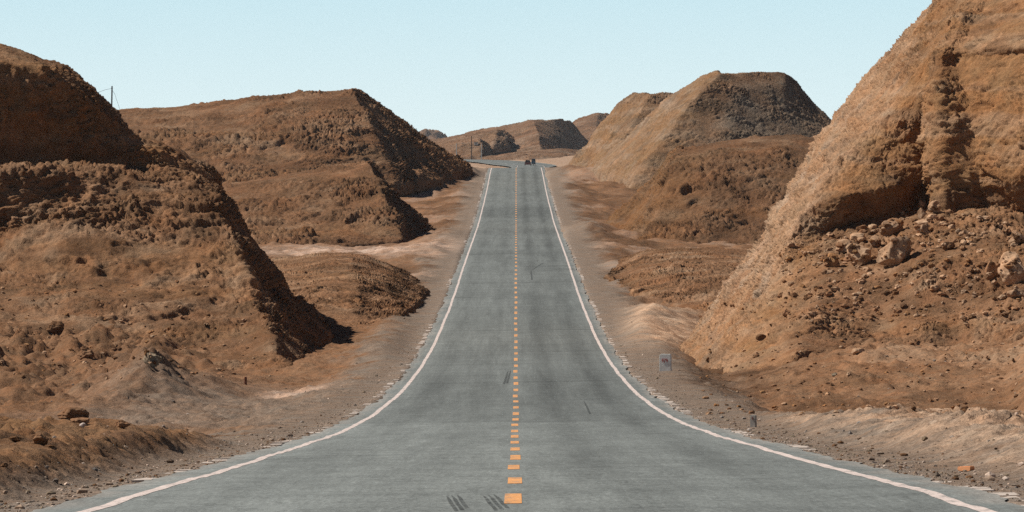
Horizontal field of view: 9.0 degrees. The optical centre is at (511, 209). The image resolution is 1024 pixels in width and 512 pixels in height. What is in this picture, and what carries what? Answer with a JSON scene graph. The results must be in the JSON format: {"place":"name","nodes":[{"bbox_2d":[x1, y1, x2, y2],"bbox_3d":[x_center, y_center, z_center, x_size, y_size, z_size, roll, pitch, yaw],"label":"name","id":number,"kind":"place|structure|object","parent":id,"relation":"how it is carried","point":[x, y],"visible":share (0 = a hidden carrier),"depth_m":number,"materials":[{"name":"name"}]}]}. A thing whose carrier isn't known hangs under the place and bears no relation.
{"place":"outdoors","nodes":[
{"label":"outdoors","id":0,"kind":"place"},
{"bbox_2d":[0,43,333,369],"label":"hill","id":1,"kind":"structure","parent":0,"point":[95,190],"depth_m":280.68,"materials":[{"name":"brown soil"}]},
{"bbox_2d":[119,88,472,195],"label":"hill","id":2,"kind":"structure","parent":0,"point":[252,137],"depth_m":776.26,"materials":[{"name":"brown soil"}]},
{"bbox_2d":[100,86,119,108],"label":"utility pole","id":3,"kind":"object","parent":2,"relation":"on","point":[112,95],"visible":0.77,"depth_m":817.94,"materials":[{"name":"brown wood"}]},
{"bbox_2d":[222,160,434,246],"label":"hill","id":4,"kind":"structure","parent":0,"point":[362,203],"depth_m":557.65,"materials":[{"name":"brown soil"}]},
{"bbox_2d":[269,251,430,327],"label":"hill","id":5,"kind":"structure","parent":0,"point":[340,289],"depth_m":347.63,"materials":[{"name":"brown soil"}]},
{"bbox_2d":[412,167,443,190],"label":"hill","id":6,"kind":"structure","parent":0,"point":[426,179],"depth_m":775.61,"materials":[{"name":"brown soil"}]},
{"bbox_2d":[419,129,446,138],"bbox_3d":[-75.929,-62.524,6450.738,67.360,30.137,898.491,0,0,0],"label":"hill","id":7,"kind":"structure","parent":0,"point":[433,134],"depth_m":6115.97,"materials":[{"name":"soil"}]},
{"bbox_2d":[0,0,931,136],"label":"sky","id":8,"kind":"structure","parent":0,"point":[450,67],"materials":[{"name":"blue"}]},
{"bbox_2d":[445,138,497,158],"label":"hill","id":9,"kind":"structure","parent":0,"point":[464,149],"depth_m":2365.89,"materials":[{"name":"brown soil"}]},
{"bbox_2d":[472,129,514,152],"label":"hill","id":10,"kind":"structure","parent":0,"point":[497,140],"depth_m":2464.74,"materials":[{"name":"brown soil"}]},
{"bbox_2d":[430,119,587,154],"bbox_3d":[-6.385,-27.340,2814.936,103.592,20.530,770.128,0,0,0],"label":"hill","id":11,"kind":"structure","parent":0,"point":[538,134],"depth_m":2588.89,"materials":[{"name":"brown soil"}]},
{"bbox_2d":[0,155,1023,511],"bbox_3d":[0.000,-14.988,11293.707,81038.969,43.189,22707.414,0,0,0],"label":"ground","id":12,"kind":"structure","parent":0,"point":[228,403],"depth_m":210.76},
{"bbox_2d":[9,436,21,441],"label":"earth clod","id":13,"kind":"object","parent":12,"relation":"on","point":[15,438],"visible":1,"depth_m":76.42,"materials":[{"name":"brown soil"}]},
{"bbox_2d":[33,433,48,444],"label":"earth clod","id":14,"kind":"object","parent":12,"relation":"on","point":[39,438],"visible":1,"depth_m":76.06,"materials":[{"name":"brown soil"}]},
{"bbox_2d":[57,407,88,418],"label":"earth clod","id":15,"kind":"object","parent":12,"relation":"on","point":[71,412],"visible":0.79,"depth_m":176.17,"materials":[{"name":"brown soil"}]},
{"bbox_2d":[70,417,89,423],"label":"earth clod","id":16,"kind":"object","parent":12,"relation":"on","point":[81,420],"visible":1,"depth_m":93.56,"materials":[{"name":"brown soil"}]},
{"bbox_2d":[115,420,129,427],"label":"earth clod","id":17,"kind":"object","parent":12,"relation":"on","point":[122,423],"visible":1,"depth_m":93.95,"materials":[{"name":"brown soil"}]},
{"bbox_2d":[0,203,1023,414],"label":"rubble","id":18,"kind":"object","parent":12,"relation":"on","point":[964,241],"visible":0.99,"depth_m":254.19,"materials":[{"name":"brown stone"}]},
{"bbox_2d":[46,321,63,333],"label":"earth clod","id":19,"kind":"object","parent":18,"relation":"on","point":[54,327],"visible":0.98,"depth_m":265.32,"materials":[{"name":"brown soil"}]},
{"bbox_2d":[77,346,93,359],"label":"earth clod","id":20,"kind":"object","parent":18,"relation":"on","point":[86,352],"visible":1,"depth_m":251.99,"materials":[{"name":"brown soil"}]},
{"bbox_2d":[143,352,161,367],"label":"earth clod","id":21,"kind":"object","parent":18,"relation":"on","point":[147,359],"visible":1,"depth_m":206.04,"materials":[{"name":"soil"}]},
{"bbox_2d":[851,348,864,354],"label":"boulder","id":22,"kind":"object","parent":18,"relation":"on","point":[858,350],"visible":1,"depth_m":235.15,"materials":[{"name":"brown stone"}]},
{"bbox_2d":[915,219,929,224],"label":"boulder","id":23,"kind":"object","parent":18,"relation":"on","point":[922,221],"visible":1,"depth_m":261.00,"materials":[{"name":"brown stone"}]},
{"bbox_2d":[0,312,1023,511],"bbox_3d":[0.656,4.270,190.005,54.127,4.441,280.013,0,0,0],"label":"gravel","id":24,"kind":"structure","parent":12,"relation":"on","point":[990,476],"depth_m":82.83,"materials":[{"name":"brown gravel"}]},
{"bbox_2d":[659,354,671,370],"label":"milestone","id":25,"kind":"object","parent":12,"relation":"on","point":[665,362],"visible":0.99,"depth_m":226.55,"materials":[{"name":"stone"}]},
{"bbox_2d":[750,415,756,426],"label":"marker post","id":26,"kind":"object","parent":12,"relation":"on","point":[753,420],"visible":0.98,"depth_m":129.88,"materials":[{"name":"grey stone"}]},
{"bbox_2d":[957,466,974,470],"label":"orange block","id":27,"kind":"object","parent":12,"relation":"on","point":[967,468],"depth_m":68.77,"materials":[{"name":"orange stone"}]},
{"bbox_2d":[468,148,577,161],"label":"hill","id":28,"kind":"structure","parent":0,"point":[540,154],"depth_m":2232.92,"materials":[{"name":"brown soil"}]},
{"bbox_2d":[32,159,1023,511],"bbox_3d":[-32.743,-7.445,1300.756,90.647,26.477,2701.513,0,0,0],"label":"road","id":29,"kind":"structure","parent":0,"point":[518,387],"depth_m":100.56,"materials":[{"name":"grey asphalt"}]},
{"bbox_2d":[131,173,486,481],"bbox_3d":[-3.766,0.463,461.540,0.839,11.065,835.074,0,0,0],"label":"kerb","id":30,"kind":"structure","parent":29,"relation":"on","point":[225,459],"depth_m":161.82,"materials":[{"name":"concrete"}]},
{"bbox_2d":[548,181,1023,505],"bbox_3d":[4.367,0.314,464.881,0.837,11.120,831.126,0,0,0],"label":"kerb","id":31,"kind":"structure","parent":29,"relation":"on","point":[1011,494],"depth_m":161.38,"materials":[{"name":"concrete"}]},
{"bbox_2d":[572,112,608,140],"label":"hill","id":32,"kind":"structure","parent":0,"point":[587,126],"depth_m":3113.84,"materials":[{"name":"brown soil"}]},
{"bbox_2d":[568,92,672,166],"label":"hill","id":33,"kind":"structure","parent":0,"point":[624,117],"depth_m":950.91,"materials":[{"name":"brown soil"}]},
{"bbox_2d":[603,247,747,310],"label":"hill","id":34,"kind":"structure","parent":0,"point":[685,277],"depth_m":381.97,"materials":[{"name":"brown soil"}]},
{"bbox_2d":[605,134,814,244],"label":"hill","id":35,"kind":"structure","parent":0,"point":[730,191],"depth_m":553.14,"materials":[{"name":"brown soil"}]},
{"bbox_2d":[590,70,830,189],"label":"hill","id":36,"kind":"structure","parent":0,"point":[714,106],"depth_m":807.13,"materials":[{"name":"brown soil"}]},
{"bbox_2d":[679,0,1023,372],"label":"hill","id":37,"kind":"structure","parent":0,"point":[929,110],"depth_m":264.05,"materials":[{"name":"brown soil"}]},
{"bbox_2d":[756,334,765,339],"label":"boulder","id":38,"kind":"object","parent":37,"relation":"on","point":[760,336],"visible":1,"depth_m":249.87,"materials":[{"name":"brown stone"}]},
{"bbox_2d":[826,253,839,267],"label":"boulder","id":39,"kind":"object","parent":37,"relation":"on","point":[833,262],"visible":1,"depth_m":258.00,"materials":[{"name":"brown stone"}]},
{"bbox_2d":[836,239,851,252],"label":"boulder","id":40,"kind":"object","parent":37,"relation":"on","point":[846,241],"visible":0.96,"depth_m":260.06,"materials":[{"name":"brown stone"}]},
{"bbox_2d":[850,232,866,241],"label":"boulder","id":41,"kind":"object","parent":37,"relation":"on","point":[854,236],"visible":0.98,"depth_m":261.45,"materials":[{"name":"brown stone"}]},
{"bbox_2d":[847,243,871,262],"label":"boulder","id":42,"kind":"object","parent":37,"relation":"on","point":[861,249],"visible":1,"depth_m":257.68,"materials":[{"name":"brown stone"}]},
{"bbox_2d":[870,235,879,245],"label":"boulder","id":43,"kind":"object","parent":37,"relation":"on","point":[874,237],"visible":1,"depth_m":260.03,"materials":[{"name":"brown stone"}]},
{"bbox_2d":[881,220,899,230],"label":"boulder","id":44,"kind":"object","parent":37,"relation":"on","point":[895,226],"visible":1,"depth_m":261.65,"materials":[{"name":"brown stone"}]},
{"bbox_2d":[879,218,903,235],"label":"boulder","id":45,"kind":"object","parent":37,"relation":"on","point":[886,233],"visible":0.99,"depth_m":261.76,"materials":[{"name":"brown stone"}]},
{"bbox_2d":[876,236,910,265],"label":"boulder","id":46,"kind":"object","parent":37,"relation":"on","point":[899,247],"visible":1,"depth_m":256.06,"materials":[{"name":"brown stone"}]},
{"bbox_2d":[917,208,926,218],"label":"boulder","id":47,"kind":"object","parent":37,"relation":"on","point":[921,212],"visible":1,"depth_m":262.55,"materials":[{"name":"brown stone"}]},
{"bbox_2d":[919,224,930,234],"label":"boulder","id":48,"kind":"object","parent":37,"relation":"on","point":[923,228],"visible":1,"depth_m":259.27,"materials":[{"name":"brown stone"}]},
{"bbox_2d":[927,214,937,220],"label":"boulder","id":49,"kind":"object","parent":37,"relation":"on","point":[932,215],"visible":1,"depth_m":261.10,"materials":[{"name":"brown stone"}]},
{"bbox_2d":[928,200,939,212],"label":"boulder","id":50,"kind":"object","parent":37,"relation":"on","point":[934,203],"visible":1,"depth_m":262.45,"materials":[{"name":"brown stone"}]},
{"bbox_2d":[940,240,954,249],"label":"boulder","id":51,"kind":"object","parent":37,"relation":"on","point":[948,242],"visible":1,"depth_m":255.96,"materials":[{"name":"brown stone"}]},
{"bbox_2d":[984,261,999,279],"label":"boulder","id":52,"kind":"object","parent":37,"relation":"on","point":[990,268],"visible":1,"depth_m":250.80,"materials":[{"name":"brown stone"}]},
{"bbox_2d":[998,251,1023,284],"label":"boulder","id":53,"kind":"object","parent":37,"relation":"on","point":[1018,276],"visible":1,"depth_m":250.10,"materials":[{"name":"brown stone"}]},
{"bbox_2d":[1006,288,1023,297],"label":"boulder","id":54,"kind":"object","parent":37,"relation":"on","point":[1019,292],"visible":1,"depth_m":248.48,"materials":[{"name":"brown stone"}]},
{"bbox_2d":[1008,232,1023,244],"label":"boulder","id":55,"kind":"object","parent":37,"relation":"on","point":[1020,242],"visible":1,"depth_m":255.33,"materials":[{"name":"brown stone"}]}
]}

